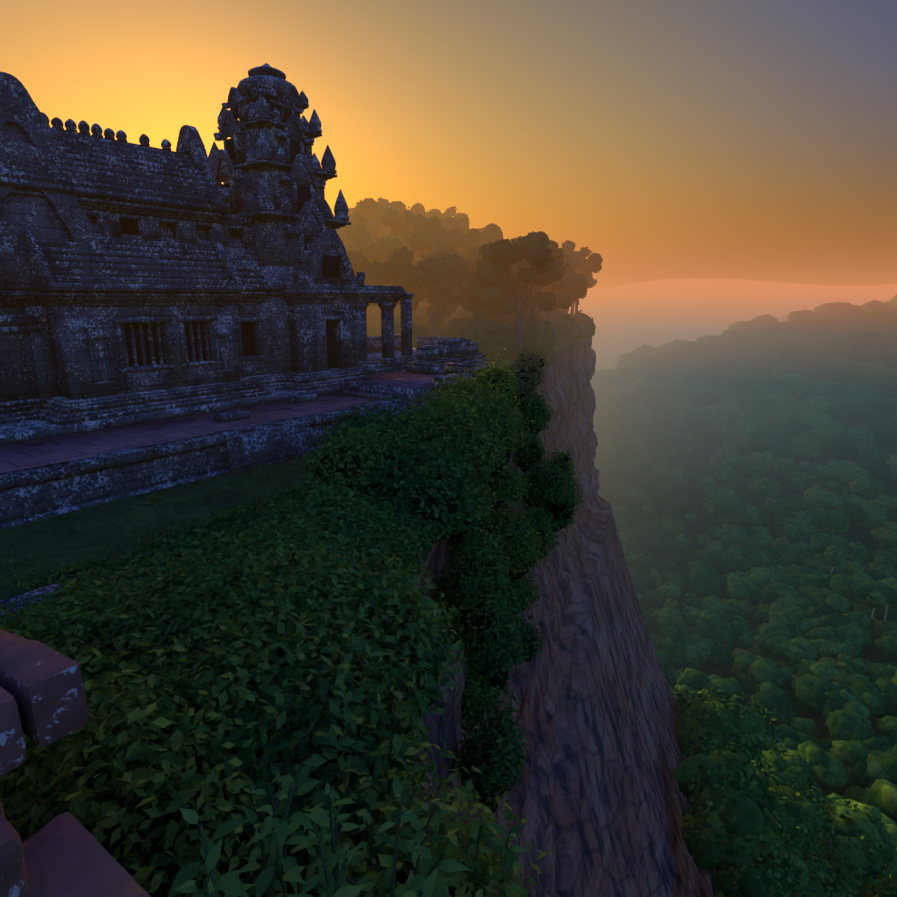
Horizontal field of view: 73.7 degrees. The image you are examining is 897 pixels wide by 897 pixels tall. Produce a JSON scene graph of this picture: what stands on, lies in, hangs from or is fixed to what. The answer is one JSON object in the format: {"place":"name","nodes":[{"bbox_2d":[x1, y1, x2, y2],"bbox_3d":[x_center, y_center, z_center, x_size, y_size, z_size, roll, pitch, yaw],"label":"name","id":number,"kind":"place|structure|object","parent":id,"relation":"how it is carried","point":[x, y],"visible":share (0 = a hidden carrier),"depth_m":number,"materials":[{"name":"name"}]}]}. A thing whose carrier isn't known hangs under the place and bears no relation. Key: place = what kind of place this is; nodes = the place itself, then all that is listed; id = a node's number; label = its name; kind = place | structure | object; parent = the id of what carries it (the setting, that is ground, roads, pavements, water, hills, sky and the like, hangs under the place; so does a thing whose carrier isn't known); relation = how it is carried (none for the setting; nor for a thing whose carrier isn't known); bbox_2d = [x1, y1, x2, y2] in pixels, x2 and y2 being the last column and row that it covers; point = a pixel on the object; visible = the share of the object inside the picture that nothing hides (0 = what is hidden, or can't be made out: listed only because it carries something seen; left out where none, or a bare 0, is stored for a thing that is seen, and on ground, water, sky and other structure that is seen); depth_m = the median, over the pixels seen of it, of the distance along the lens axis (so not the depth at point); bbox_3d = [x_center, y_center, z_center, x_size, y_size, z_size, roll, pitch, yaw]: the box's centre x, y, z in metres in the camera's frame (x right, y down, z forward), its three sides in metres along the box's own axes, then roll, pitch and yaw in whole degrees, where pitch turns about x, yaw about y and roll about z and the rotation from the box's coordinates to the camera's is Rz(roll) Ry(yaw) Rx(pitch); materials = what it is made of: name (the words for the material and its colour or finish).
{"place":"outdoors","nodes":[
{"label":"outdoors","id":0,"kind":"place"},
{"bbox_2d":[0,362,500,529],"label":"terrace","id":1,"kind":"structure","parent":0,"point":[43,478],"depth_m":19.70,"materials":[{"name":"stone"}]},
{"bbox_2d":[0,63,492,444],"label":"temple","id":2,"kind":"structure","parent":1,"relation":"on","point":[143,281],"depth_m":24.14,"materials":[{"name":"stone"}]},
{"bbox_2d":[0,279,896,896],"bbox_3d":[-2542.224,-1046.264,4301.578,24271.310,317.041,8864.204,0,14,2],"label":"terrain","id":3,"kind":"structure","parent":0,"point":[598,797],"depth_m":75.92,"materials":[{"name":"brown stone"}]},
{"bbox_2d":[0,562,122,622],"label":"curb stones","id":4,"kind":"object","parent":3,"relation":"on","point":[33,593],"visible":0.02,"depth_m":11.42,"materials":[{"name":"grey stone"}]},
{"bbox_2d":[0,629,150,896],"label":"stone blocks","id":5,"kind":"structure","parent":3,"relation":"on","point":[42,704],"depth_m":3.35,"materials":[{"name":"stone"}]},
{"bbox_2d":[0,346,583,896],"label":"shrubs and bushes","id":6,"kind":"object","parent":3,"relation":"on","point":[228,660],"visible":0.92,"depth_m":7.79,"materials":[{"name":"green plant"}]},
{"bbox_2d":[168,760,527,896],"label":"plants","id":7,"kind":"object","parent":3,"relation":"on","point":[332,873],"visible":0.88,"depth_m":3.54,"materials":[{"name":"green plant"}]},
{"bbox_2d":[333,197,602,361],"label":"trees","id":8,"kind":"object","parent":3,"relation":"on","point":[487,289],"visible":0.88,"depth_m":62.13,"materials":[{"name":"green plant"}]},
{"bbox_2d":[590,294,896,896],"bbox_3d":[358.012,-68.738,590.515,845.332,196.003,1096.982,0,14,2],"label":"forest","id":9,"kind":"object","parent":3,"relation":"on","point":[759,820],"depth_m":311.78,"materials":[{"name":"green plant"}]},
{"bbox_2d":[0,0,896,252],"label":"sky","id":10,"kind":"structure","parent":0,"point":[755,125],"materials":[{"name":"orange"}]},
{"bbox_2d":[503,238,896,287],"bbox_3d":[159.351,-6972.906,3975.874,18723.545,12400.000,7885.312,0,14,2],"label":"distant mist bank","id":11,"kind":"structure","parent":0,"point":[622,265],"depth_m":8244.63,"materials":[{"name":"orange"}]}
]}

